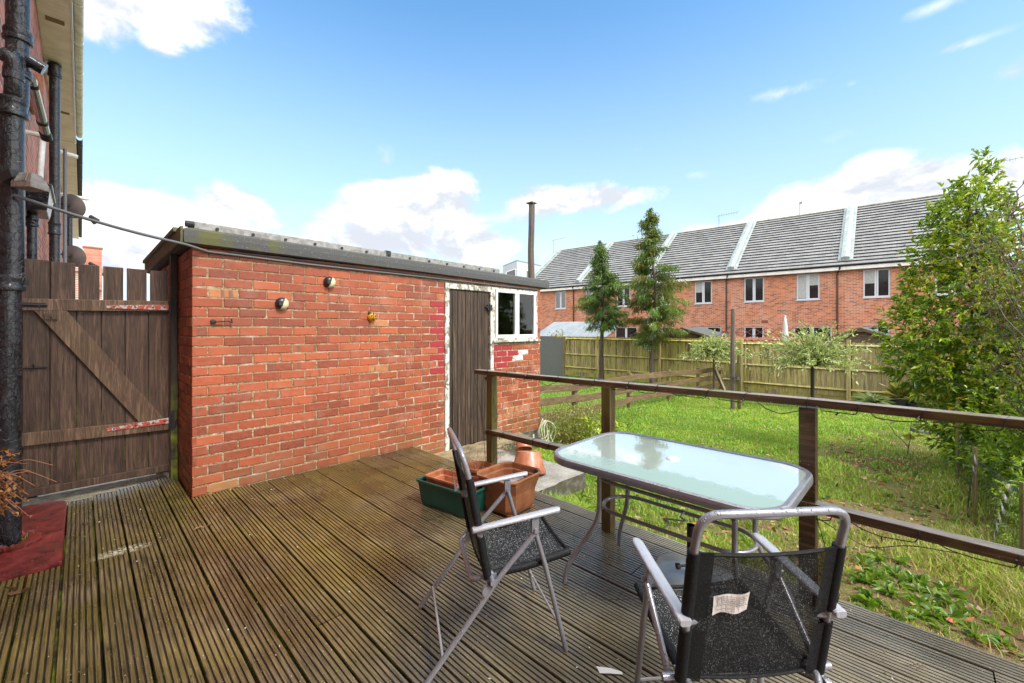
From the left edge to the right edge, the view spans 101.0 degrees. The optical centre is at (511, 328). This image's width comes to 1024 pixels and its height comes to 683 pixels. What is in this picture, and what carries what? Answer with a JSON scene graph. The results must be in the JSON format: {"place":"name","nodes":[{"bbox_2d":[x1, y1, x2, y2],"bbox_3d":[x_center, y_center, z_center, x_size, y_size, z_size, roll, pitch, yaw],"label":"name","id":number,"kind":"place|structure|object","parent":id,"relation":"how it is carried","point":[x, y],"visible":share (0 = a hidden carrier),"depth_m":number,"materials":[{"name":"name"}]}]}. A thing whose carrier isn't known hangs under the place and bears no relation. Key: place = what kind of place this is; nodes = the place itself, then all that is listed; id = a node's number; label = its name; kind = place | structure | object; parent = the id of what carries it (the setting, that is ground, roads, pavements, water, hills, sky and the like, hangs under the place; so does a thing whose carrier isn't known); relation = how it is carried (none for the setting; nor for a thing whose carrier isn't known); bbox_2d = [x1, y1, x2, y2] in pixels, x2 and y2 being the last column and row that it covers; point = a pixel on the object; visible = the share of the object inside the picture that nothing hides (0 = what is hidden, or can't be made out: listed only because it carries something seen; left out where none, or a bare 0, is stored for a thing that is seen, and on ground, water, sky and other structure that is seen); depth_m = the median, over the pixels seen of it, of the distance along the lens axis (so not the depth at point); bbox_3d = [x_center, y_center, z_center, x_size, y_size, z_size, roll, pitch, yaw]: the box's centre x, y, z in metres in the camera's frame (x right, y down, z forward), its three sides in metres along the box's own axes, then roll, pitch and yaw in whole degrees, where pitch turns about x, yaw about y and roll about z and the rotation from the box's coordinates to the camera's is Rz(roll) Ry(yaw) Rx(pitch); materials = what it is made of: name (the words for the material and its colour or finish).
{"place":"outdoors","nodes":[
{"label":"outdoors","id":0,"kind":"place"},
{"bbox_2d":[0,500,66,582],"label":"red pavement","id":1,"kind":"structure","parent":0,"point":[46,550],"depth_m":2.70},
{"bbox_2d":[22,472,168,511],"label":"threshold pavement","id":2,"kind":"structure","parent":0,"point":[76,495],"depth_m":3.67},
{"bbox_2d":[169,254,177,479],"bbox_3d":[-3.221,0.377,4.014,0.100,2.180,0.052,0,0,44],"label":"gate post","id":3,"kind":"object","parent":2,"relation":"on","point":[173,366],"visible":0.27,"depth_m":3.98,"materials":[{"name":"wood"}]},
{"bbox_2d":[22,258,174,498],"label":"wooden gate","id":4,"kind":"structure","parent":3,"relation":"attached to","point":[95,389],"depth_m":3.60,"materials":[{"name":"brown wood"}]},
{"bbox_2d":[435,432,529,463],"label":"gravel path","id":5,"kind":"structure","parent":0,"point":[506,445],"depth_m":5.41,"materials":[{"name":"gravel"}]},
{"bbox_2d":[0,447,1023,682],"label":"deck","id":6,"kind":"structure","parent":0,"point":[170,623],"depth_m":2.16,"materials":[{"name":"brown wood"}]},
{"bbox_2d":[5,587,29,594],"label":"fallen leaf","id":7,"kind":"object","parent":6,"relation":"on","point":[16,591],"visible":1,"depth_m":2.23,"materials":[{"name":"plant"}]},
{"bbox_2d":[416,475,486,518],"bbox_3d":[-0.466,1.307,3.326,0.582,0.200,0.270,0,0,35],"label":"green planter","id":8,"kind":"object","parent":6,"relation":"on","point":[441,498],"visible":0.43,"depth_m":3.22,"materials":[{"name":"plastic"}]},
{"bbox_2d":[425,468,479,491],"bbox_3d":[-0.467,1.257,3.354,0.462,0.150,0.210,0,0,35],"label":"planter","id":9,"kind":"object","parent":8,"relation":"in","point":[443,477],"visible":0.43,"depth_m":3.45,"materials":[{"name":"plastic"}]},
{"bbox_2d":[467,451,497,477],"bbox_3d":[-0.297,1.247,3.687,0.346,0.320,0.354,0,0,44],"label":"round pot","id":10,"kind":"object","parent":6,"relation":"on","point":[475,467],"visible":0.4,"depth_m":3.77,"materials":[{"name":"ceramic"}]},
{"bbox_2d":[418,427,570,682],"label":"folding chair","id":11,"kind":"object","parent":6,"relation":"on","point":[516,543],"visible":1,"depth_m":1.87,"materials":[{"name":"grey"}]},
{"bbox_2d":[477,461,540,517],"bbox_3d":[-0.024,1.264,3.306,0.402,0.285,0.422,0,0,39],"label":"brown planter","id":12,"kind":"object","parent":6,"relation":"on","point":[522,492],"visible":0.77,"depth_m":3.21,"materials":[{"name":"plastic"}]},
{"bbox_2d":[79,458,944,678],"bbox_3d":[-0.751,1.401,2.592,5.088,0.023,2.750,0,0,44],"label":"deck debris","id":13,"kind":"object","parent":6,"relation":"on","point":[343,585],"visible":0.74,"depth_m":2.37,"materials":[{"name":"plant"}]},
{"bbox_2d":[577,582,638,599],"bbox_3d":[0.516,1.359,2.158,0.373,0.077,0.100,0,0,23],"label":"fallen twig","id":14,"kind":"object","parent":6,"relation":"on","point":[604,599],"visible":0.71,"depth_m":2.15,"materials":[{"name":"wood"}]},
{"bbox_2d":[596,666,621,673],"bbox_3d":[0.398,1.401,1.724,0.105,0.003,0.033,0,0,11],"label":"paper scrap","id":15,"kind":"object","parent":6,"relation":"on","point":[605,670],"visible":1,"depth_m":1.73,"materials":[{"name":"white"}]},
{"bbox_2d":[653,523,694,589],"bbox_3d":[0.994,1.249,2.344,0.410,0.314,0.410,0,0,32],"label":"parasol base","id":16,"kind":"object","parent":6,"relation":"on","point":[671,567],"visible":0.34,"depth_m":2.38,"materials":[{"name":"black"}]},
{"bbox_2d":[554,432,812,682],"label":"patio table","id":17,"kind":"object","parent":6,"relation":"on","point":[710,478],"visible":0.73,"depth_m":2.12,"materials":[{"name":"grey"}]},
{"bbox_2d":[632,506,850,682],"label":"folding chair","id":18,"kind":"object","parent":6,"relation":"on","point":[772,612],"visible":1,"depth_m":1.21,"materials":[{"name":"grey"}]},
{"bbox_2d":[474,369,1023,566],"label":"deck railing","id":19,"kind":"object","parent":6,"relation":"on","point":[808,461],"visible":0.69,"depth_m":2.14,"materials":[{"name":"wood"}]},
{"bbox_2d":[475,368,1023,602],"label":"string lights","id":20,"kind":"object","parent":19,"relation":"attached to","point":[917,537],"visible":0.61,"depth_m":2.01,"materials":[{"name":"black"}]},
{"bbox_2d":[910,661,925,667],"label":"fallen leaf","id":21,"kind":"object","parent":6,"relation":"on","point":[921,666],"visible":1,"depth_m":1.74,"materials":[{"name":"plant"}]},
{"bbox_2d":[502,477,523,481],"bbox_3d":[-0.002,1.202,3.329,0.190,0.044,0.188,0,0,44],"label":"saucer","id":22,"kind":"object","parent":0,"point":[515,479],"visible":0.27,"depth_m":3.35,"materials":[{"name":"ceramic"}]},
{"bbox_2d":[38,340,1023,664],"bbox_3d":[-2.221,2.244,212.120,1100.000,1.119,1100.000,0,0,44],"label":"ground","id":23,"kind":"structure","parent":0,"point":[906,516],"depth_m":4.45,"materials":[{"name":"plant"}]},
{"bbox_2d":[0,0,83,499],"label":"terraced house","id":24,"kind":"structure","parent":23,"relation":"on","point":[56,29],"depth_m":6.50,"materials":[{"name":"brick"}]},
{"bbox_2d":[0,0,47,552],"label":"soil pipe","id":25,"kind":"object","parent":24,"relation":"attached to","point":[17,60],"visible":0.99,"depth_m":2.68,"materials":[{"name":"metal"}]},
{"bbox_2d":[0,168,48,191],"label":"floodlight","id":26,"kind":"object","parent":24,"relation":"attached to","point":[30,182],"visible":1,"depth_m":2.62,"materials":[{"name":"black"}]},
{"bbox_2d":[0,447,55,517],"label":"dried plant","id":27,"kind":"object","parent":24,"relation":"hanging from","point":[5,493],"visible":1,"depth_m":2.49,"materials":[{"name":"plant"}]},
{"bbox_2d":[25,129,45,177],"bbox_3d":[-5.177,-1.782,4.577,0.352,0.797,0.155,0,0,44],"label":"waste pipe","id":28,"kind":"object","parent":24,"relation":"attached to","point":[41,157],"visible":0.54,"depth_m":4.63,"materials":[{"name":"plastic"}]},
{"bbox_2d":[30,72,45,114],"bbox_3d":[-5.594,-2.743,4.971,0.550,0.300,0.125,0,0,44],"label":"vent cover","id":29,"kind":"object","parent":24,"relation":"attached to","point":[40,81],"visible":0.44,"depth_m":4.82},
{"bbox_2d":[25,183,55,498],"bbox_3d":[-4.804,0.307,4.270,0.800,3.400,0.230,0,0,44],"label":"drainpipe","id":30,"kind":"object","parent":24,"relation":"attached to","point":[34,213],"visible":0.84,"depth_m":4.21,"materials":[{"name":"metal"}]},
{"bbox_2d":[30,76,52,141],"bbox_3d":[-4.679,-2.155,4.172,0.093,0.423,0.666,0,0,-38],"label":"pipe","id":31,"kind":"object","parent":24,"relation":"attached to","point":[45,133],"visible":0.87,"depth_m":4.17,"materials":[{"name":"silver metal"}]},
{"bbox_2d":[47,61,62,298],"bbox_3d":[-7.647,-1.208,7.055,0.180,6.430,0.180,0,0,44],"label":"soil pipe","id":32,"kind":"object","parent":24,"relation":"attached to","point":[54,73],"visible":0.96,"depth_m":7.02,"materials":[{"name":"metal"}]},
{"bbox_2d":[63,148,66,262],"bbox_3d":[-9.456,-0.893,8.924,0.064,5.800,0.061,0,0,44],"label":"waste pipe","id":33,"kind":"object","parent":24,"relation":"attached to","point":[64,204],"visible":0.34,"depth_m":8.90,"materials":[{"name":"grey"}]},
{"bbox_2d":[61,150,77,158],"bbox_3d":[-9.817,-3.843,9.285,0.100,0.100,0.449,0,0,15],"label":"waste pipe","id":34,"kind":"object","parent":24,"relation":"attached to","point":[72,155],"visible":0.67,"depth_m":9.34,"materials":[{"name":"plastic"}]},
{"bbox_2d":[61,194,99,223],"bbox_3d":[-9.500,-2.621,9.196,0.398,0.536,0.879,0,0,20],"label":"satellite dish","id":35,"kind":"object","parent":24,"relation":"attached to","point":[75,204],"visible":0.76,"depth_m":9.12,"materials":[{"name":"black"}]},
{"bbox_2d":[61,138,82,261],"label":"terraced house","id":36,"kind":"structure","parent":23,"relation":"on","point":[74,175],"depth_m":12.30,"materials":[{"name":"brick"}]},
{"bbox_2d":[67,216,72,245],"bbox_3d":[-12.671,-0.743,12.073,0.140,5.500,0.140,0,0,44],"label":"soil pipe","id":37,"kind":"object","parent":36,"relation":"attached to","point":[69,231],"depth_m":12.03,"materials":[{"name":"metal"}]},
{"bbox_2d":[61,192,88,200],"bbox_3d":[-11.248,-3.378,10.810,0.090,0.120,0.572,0,0,44],"label":"waste pipe","id":38,"kind":"object","parent":36,"relation":"attached to","point":[84,198],"visible":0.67,"depth_m":10.91,"materials":[{"name":"plastic"}]},
{"bbox_2d":[61,245,95,266],"bbox_3d":[-10.993,-1.798,10.668,0.416,0.552,0.883,0,0,22],"label":"satellite dish","id":39,"kind":"object","parent":36,"relation":"attached to","point":[76,255],"visible":0.81,"depth_m":10.59,"materials":[{"name":"black"}]},
{"bbox_2d":[75,245,102,299],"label":"distant house","id":40,"kind":"structure","parent":23,"relation":"on","point":[93,254],"depth_m":39.31,"materials":[{"name":"brick"}]},
{"bbox_2d":[143,226,548,502],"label":"brick shed","id":41,"kind":"structure","parent":23,"relation":"on","point":[316,373],"depth_m":4.33,"materials":[{"name":"brick"}]},
{"bbox_2d":[210,319,232,323],"bbox_3d":[-2.502,-0.059,3.632,0.163,0.050,0.042,0,0,-28],"label":"wall hook","id":42,"kind":"object","parent":41,"relation":"attached to","point":[213,321],"depth_m":3.60,"materials":[{"name":"black"}]},
{"bbox_2d":[12,194,537,289],"bbox_3d":[-1.440,-0.720,4.692,0.210,0.257,5.309,0,0,42],"label":"power cable","id":43,"kind":"object","parent":41,"relation":"on","point":[161,238],"visible":1,"depth_m":3.83,"materials":[{"name":"grey plastic"}]},
{"bbox_2d":[275,297,288,309],"bbox_3d":[-2.159,-0.233,3.971,0.062,0.116,0.116,0,0,44],"label":"solar light","id":44,"kind":"object","parent":41,"relation":"attached to","point":[281,303],"visible":1,"depth_m":3.95,"materials":[{"name":"grey"}]},
{"bbox_2d":[323,276,335,287],"bbox_3d":[-1.847,-0.469,4.289,0.062,0.116,0.116,0,0,44],"label":"solar light","id":45,"kind":"object","parent":41,"relation":"attached to","point":[329,282],"visible":1,"depth_m":4.27,"materials":[{"name":"grey"}]},
{"bbox_2d":[183,220,499,272],"bbox_3d":[-1.562,-0.840,4.889,0.406,0.109,3.600,0,0,44],"label":"ladder","id":46,"kind":"object","parent":41,"relation":"on","point":[225,229],"visible":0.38,"depth_m":4.22,"materials":[{"name":"metal"}]},
{"bbox_2d":[367,312,376,321],"bbox_3d":[-1.525,-0.134,4.622,0.058,0.121,0.100,0,0,44],"label":"ladybird ornament","id":47,"kind":"object","parent":41,"relation":"attached to","point":[371,316],"visible":1,"depth_m":4.60,"materials":[{"name":"orange"}]},
{"bbox_2d":[449,289,491,448],"bbox_3d":[-0.555,0.532,5.676,0.096,2.066,0.737,0,0,44],"label":"door","id":48,"kind":"structure","parent":41,"relation":"in","point":[468,310],"depth_m":5.64,"materials":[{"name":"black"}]},
{"bbox_2d":[493,287,539,342],"bbox_3d":[0.051,-0.190,6.307,0.140,0.782,0.986,0,0,44],"label":"window","id":49,"kind":"structure","parent":41,"relation":"in","point":[515,310],"depth_m":6.26,"materials":[{"name":"wood"}]},
{"bbox_2d":[501,260,540,276],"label":"apartment block","id":50,"kind":"structure","parent":23,"relation":"on","point":[517,268],"depth_m":69.66,"materials":[{"name":"grey"}]},
{"bbox_2d":[506,268,515,275],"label":"window","id":51,"kind":"structure","parent":50,"relation":"in","point":[511,272],"depth_m":69.57,"materials":[{"name":"white"}]},
{"bbox_2d":[526,201,536,278],"bbox_3d":[0.370,-0.183,7.979,0.147,4.380,0.154,0,0,44],"label":"metal flue pipe","id":52,"kind":"object","parent":23,"relation":"on","point":[531,272],"visible":0.33,"depth_m":7.93,"materials":[{"name":"metal"}]},
{"bbox_2d":[537,418,555,441],"bbox_3d":[0.550,1.625,6.552,0.189,0.440,0.303,0,0,44],"label":"hose","id":53,"kind":"object","parent":23,"relation":"on","point":[538,432],"visible":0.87,"depth_m":6.55,"materials":[{"name":"beige plastic"}]},
{"bbox_2d":[540,336,564,376],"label":"shed panel","id":54,"kind":"structure","parent":23,"relation":"on","point":[552,356],"depth_m":18.10,"materials":[{"name":"metal"}]},
{"bbox_2d":[535,241,613,329],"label":"row house","id":55,"kind":"structure","parent":23,"relation":"on","point":[564,272],"depth_m":33.22,"materials":[{"name":"tile"}]},
{"bbox_2d":[554,291,565,309],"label":"window","id":56,"kind":"structure","parent":55,"relation":"in","point":[560,296],"depth_m":32.34,"materials":[{"name":"grey"}]},
{"bbox_2d":[540,321,616,336],"bbox_3d":[3.401,1.032,21.268,4.300,2.750,2.050,0,0,44],"label":"greenhouse","id":57,"kind":"object","parent":23,"relation":"on","point":[573,329],"visible":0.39,"depth_m":21.36,"materials":[{"name":"glass"}]},
{"bbox_2d":[541,398,634,444],"bbox_3d":[1.273,1.665,7.092,1.844,0.882,1.732,0,0,-13],"label":"yellowing plant","id":58,"kind":"object","parent":23,"relation":"on","point":[577,428],"visible":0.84,"depth_m":6.90,"materials":[{"name":"plant"}]},
{"bbox_2d":[572,240,629,379],"bbox_3d":[3.698,-0.696,17.479,2.499,5.887,2.527,0,0,44],"label":"conifer","id":59,"kind":"object","parent":23,"relation":"on","point":[599,296],"visible":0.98,"depth_m":17.12,"materials":[{"name":"green plant"}]},
{"bbox_2d":[575,232,676,337],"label":"row house","id":60,"kind":"structure","parent":23,"relation":"on","point":[624,254],"depth_m":30.70,"materials":[{"name":"tile"}]},
{"bbox_2d":[617,286,629,306],"bbox_3d":[7.629,-2.141,28.884,1.040,1.396,0.150,0,0,41],"label":"window","id":61,"kind":"structure","parent":60,"relation":"in","point":[627,291],"depth_m":28.86,"materials":[{"name":"grey"}]},
{"bbox_2d":[615,327,636,337],"bbox_3d":[7.805,1.057,28.797,1.632,2.292,0.050,0,0,41],"label":"patio door","id":62,"kind":"structure","parent":60,"relation":"in","point":[621,332],"depth_m":28.81,"materials":[{"name":"grey"}]},
{"bbox_2d":[540,364,723,423],"bbox_3d":[3.482,1.597,10.969,0.285,1.389,10.778,0,0,45],"label":"post and rail fence","id":63,"kind":"object","parent":23,"relation":"on","point":[574,398],"visible":0.62,"depth_m":10.37,"materials":[{"name":"wood"}]},
{"bbox_2d":[610,208,693,382],"bbox_3d":[5.168,-1.120,15.495,2.900,6.748,3.079,0,0,22],"label":"conifer","id":64,"kind":"object","parent":23,"relation":"on","point":[660,314],"visible":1,"depth_m":15.42,"materials":[{"name":"green plant"}]},
{"bbox_2d":[658,328,727,378],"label":"garden shed","id":65,"kind":"structure","parent":23,"relation":"on","point":[695,333],"depth_m":16.89,"materials":[{"name":"wood"}]},
{"bbox_2d":[645,220,756,336],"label":"row house","id":66,"kind":"structure","parent":23,"relation":"on","point":[707,260],"depth_m":26.08,"materials":[{"name":"tile"}]},
{"bbox_2d":[657,284,669,305],"bbox_3d":[9.668,-2.141,27.099,1.040,1.396,0.150,0,0,41],"label":"window","id":67,"kind":"structure","parent":66,"relation":"in","point":[658,284],"depth_m":27.21,"materials":[{"name":"grey"}]},
{"bbox_2d":[694,281,711,304],"bbox_3d":[11.542,-2.141,25.459,1.040,1.396,0.150,0,0,41],"label":"window","id":68,"kind":"structure","parent":66,"relation":"in","point":[703,289],"depth_m":25.47,"materials":[{"name":"grey"}]},
{"bbox_2d":[693,327,720,331],"bbox_3d":[11.718,1.057,25.371,1.632,2.292,0.050,0,0,41],"label":"patio door","id":69,"kind":"structure","parent":66,"relation":"in","point":[711,328],"depth_m":25.15,"materials":[{"name":"grey"}]},
{"bbox_2d":[676,329,752,388],"bbox_3d":[6.483,1.092,13.587,2.287,2.172,2.106,0,0,18],"label":"willow shrub","id":70,"kind":"object","parent":23,"relation":"on","point":[719,348],"visible":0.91,"depth_m":13.37,"materials":[{"name":"green plant"}]},
{"bbox_2d":[715,368,725,389],"bbox_3d":[6.873,1.757,13.914,0.070,0.856,0.624,0,0,-12],"label":"timber prop","id":71,"kind":"object","parent":23,"relation":"on","point":[719,379],"visible":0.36,"depth_m":13.90,"materials":[{"name":"wood"}]},
{"bbox_2d":[730,309,741,409],"bbox_3d":[5.713,0.907,10.789,0.276,2.800,0.208,0,0,44],"label":"clothes pole","id":72,"kind":"object","parent":23,"relation":"on","point":[733,377],"visible":0.88,"depth_m":10.76,"materials":[{"name":"black"}]},
{"bbox_2d":[717,336,820,392],"bbox_3d":[9.420,1.369,15.372,4.150,2.075,1.652,0,0,44],"label":"tiled lean to","id":73,"kind":"object","parent":23,"relation":"on","point":[757,339],"visible":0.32,"depth_m":15.14,"materials":[{"name":"wood"}]},
{"bbox_2d":[718,328,800,336],"bbox_3d":[9.192,0.147,15.632,2.952,0.336,0.015,0,0,44],"label":"trellis","id":74,"kind":"object","parent":73,"relation":"on","point":[759,332],"visible":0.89,"depth_m":15.64,"materials":[{"name":"wood"}]},
{"bbox_2d":[781,315,788,340],"bbox_3d":[9.429,1.027,14.560,0.260,2.960,0.260,0,0,44],"label":"closed parasol","id":75,"kind":"object","parent":23,"relation":"on","point":[785,329],"visible":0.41,"depth_m":14.51,"materials":[{"name":"grey"}]},
{"bbox_2d":[557,336,1021,413],"bbox_3d":[9.163,1.346,13.352,19.690,2.022,0.141,0,0,44],"label":"boundary fence","id":76,"kind":"object","parent":23,"relation":"on","point":[622,356],"visible":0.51,"depth_m":14.46,"materials":[{"name":"wood"}]},
{"bbox_2d":[549,329,567,347],"bbox_3d":[2.263,1.024,19.995,1.478,1.974,0.474,0,0,44],"label":"ivy","id":77,"kind":"object","parent":76,"relation":"attached to","point":[556,335],"visible":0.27,"depth_m":19.99,"materials":[{"name":"green plant"}]},
{"bbox_2d":[557,427,1023,660],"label":"lawn weeds","id":78,"kind":"object","parent":23,"relation":"on","point":[868,576],"visible":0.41,"depth_m":2.76,"materials":[{"name":"plant"}]},
{"bbox_2d":[729,205,857,337],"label":"row house","id":79,"kind":"structure","parent":23,"relation":"on","point":[792,268],"depth_m":23.12,"materials":[{"name":"tile"}]},
{"bbox_2d":[743,277,764,302],"bbox_3d":[13.581,-2.141,23.673,1.040,1.396,0.150,0,0,41],"label":"window","id":80,"kind":"structure","parent":79,"relation":"in","point":[753,287],"depth_m":23.69,"materials":[{"name":"grey"}]},
{"bbox_2d":[744,327,763,337],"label":"window","id":81,"kind":"structure","parent":79,"relation":"in","point":[753,331],"depth_m":23.71,"materials":[{"name":"grey"}]},
{"bbox_2d":[796,273,819,300],"bbox_3d":[15.454,-2.141,22.033,1.040,1.396,0.150,0,0,41],"label":"window","id":82,"kind":"structure","parent":79,"relation":"in","point":[808,285],"depth_m":22.04,"materials":[{"name":"grey"}]},
{"bbox_2d":[794,326,831,337],"bbox_3d":[15.630,1.057,21.946,1.632,2.292,0.050,0,0,41],"label":"patio door","id":83,"kind":"structure","parent":79,"relation":"in","point":[815,328],"depth_m":21.86,"materials":[{"name":"grey"}]},
{"bbox_2d":[586,423,1023,654],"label":"leaf litter","id":84,"kind":"object","parent":23,"relation":"on","point":[908,602],"visible":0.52,"depth_m":4.52,"materials":[{"name":"plant"}]},
{"bbox_2d":[810,366,813,397],"bbox_3d":[7.952,1.557,11.178,0.065,1.300,0.065,0,0,-23],"label":"tree stake","id":85,"kind":"object","parent":23,"relation":"on","point":[812,381],"visible":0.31,"depth_m":11.15,"materials":[{"name":"black wood"}]},
{"bbox_2d":[754,320,878,397],"bbox_3d":[8.048,0.968,11.187,2.739,2.379,2.705,0,0,44],"label":"willow shrub","id":86,"kind":"object","parent":23,"relation":"on","point":[814,354],"visible":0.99,"depth_m":10.96,"materials":[{"name":"green plant"}]},
{"bbox_2d":[823,327,905,395],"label":"garden shed","id":87,"kind":"structure","parent":23,"relation":"on","point":[864,334],"depth_m":12.94,"materials":[{"name":"wood"}]},
{"bbox_2d":[851,390,900,405],"bbox_3d":[9.735,1.917,11.378,1.136,0.499,1.144,0,0,44],"label":"plant","id":88,"kind":"object","parent":23,"relation":"on","point":[874,398],"visible":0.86,"depth_m":11.24,"materials":[{"name":"green"}]},
{"bbox_2d":[873,379,924,405],"bbox_3d":[10.338,1.713,11.264,1.048,0.905,1.056,0,0,44],"label":"plant","id":89,"kind":"object","parent":23,"relation":"on","point":[892,392],"visible":0.45,"depth_m":11.15,"materials":[{"name":"green"}]},
{"bbox_2d":[877,417,923,453],"bbox_3d":[6.274,1.752,6.826,0.630,0.577,0.125,0,0,28],"label":"sapling","id":90,"kind":"object","parent":23,"relation":"on","point":[909,436],"visible":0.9,"depth_m":6.75,"materials":[{"name":"green plant"}]},
{"bbox_2d":[896,389,932,407],"bbox_3d":[10.435,1.862,10.910,0.764,0.635,0.685,0,0,23],"label":"plant","id":91,"kind":"object","parent":23,"relation":"on","point":[919,399],"visible":0.35,"depth_m":10.82,"materials":[{"name":"green"}]},
{"bbox_2d":[911,427,929,434],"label":"stone block","id":92,"kind":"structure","parent":23,"relation":"on","point":[913,429],"depth_m":8.24,"materials":[{"name":"stone"}]},
{"bbox_2d":[845,185,1014,379],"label":"row house","id":93,"kind":"structure","parent":23,"relation":"on","point":[882,236],"depth_m":20.66,"materials":[{"name":"tile"}]},
{"bbox_2d":[862,268,890,298],"bbox_3d":[17.494,-2.141,20.248,1.040,1.396,0.150,0,0,41],"label":"window","id":94,"kind":"structure","parent":93,"relation":"in","point":[875,282],"depth_m":20.28,"materials":[{"name":"grey"}]},
{"bbox_2d":[863,326,889,333],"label":"window","id":95,"kind":"structure","parent":93,"relation":"in","point":[884,327],"depth_m":20.21,"materials":[{"name":"grey"}]},
{"bbox_2d":[935,271,966,295],"bbox_3d":[19.367,-2.141,18.608,1.040,1.396,0.150,0,0,41],"label":"window","id":96,"kind":"structure","parent":93,"relation":"in","point":[938,292],"depth_m":18.77,"materials":[{"name":"grey"}]},
{"bbox_2d":[869,145,1023,476],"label":"leafy tree","id":97,"kind":"object","parent":23,"relation":"on","point":[920,353],"visible":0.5,"depth_m":5.87,"materials":[{"name":"green plant"}]},
{"bbox_2d":[917,170,1023,446],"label":"tangled shrub","id":98,"kind":"object","parent":23,"relation":"on","point":[1006,307],"visible":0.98,"depth_m":4.44,"materials":[{"name":"green plant"}]},
{"bbox_2d":[937,384,1023,575],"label":"wire fence","id":99,"kind":"object","parent":23,"relation":"on","point":[974,467],"visible":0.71,"depth_m":4.00,"materials":[{"name":"black"}]},
{"bbox_2d":[943,369,1023,521],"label":"evergreen bush","id":100,"kind":"object","parent":23,"relation":"on","point":[1006,435],"visible":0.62,"depth_m":4.71,"materials":[{"name":"green plant"}]},
{"bbox_2d":[984,456,1023,548],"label":"blossom shrub","id":101,"kind":"object","parent":23,"relation":"on","point":[1003,532],"visible":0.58,"depth_m":3.52,"materials":[{"name":"green plant"}]},
{"bbox_2d":[497,449,585,497],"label":"concrete path","id":102,"kind":"structure","parent":0,"point":[557,478],"depth_m":4.47,"materials":[{"name":"concrete"}]},
{"bbox_2d":[514,451,545,473],"bbox_3d":[0.177,1.446,4.558,0.381,0.225,0.381,-12,-18,42],"label":"upturned pot","id":103,"kind":"object","parent":102,"relation":"on","point":[532,458],"visible":0.49,"depth_m":4.45,"materials":[{"name":"ceramic"}]},
{"bbox_2d":[515,442,531,451],"bbox_3d":[0.136,1.436,5.231,0.216,0.150,0.216,-31,-43,27],"label":"upturned pot","id":104,"kind":"object","parent":103,"relation":"on","point":[521,447],"visible":0.47,"depth_m":5.19,"materials":[{"name":"ceramic"}]},
{"bbox_2d":[72,0,1023,311],"label":"sky","id":105,"kind":"structure","parent":0,"point":[421,128],"materials":[{"name":"blue"}]},
{"bbox_2d":[540,375,718,427],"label":"neighbour lawn grass","id":106,"kind":"structure","parent":0,"point":[657,401],"depth_m":12.63,"materials":[{"name":"plant"}]}
]}

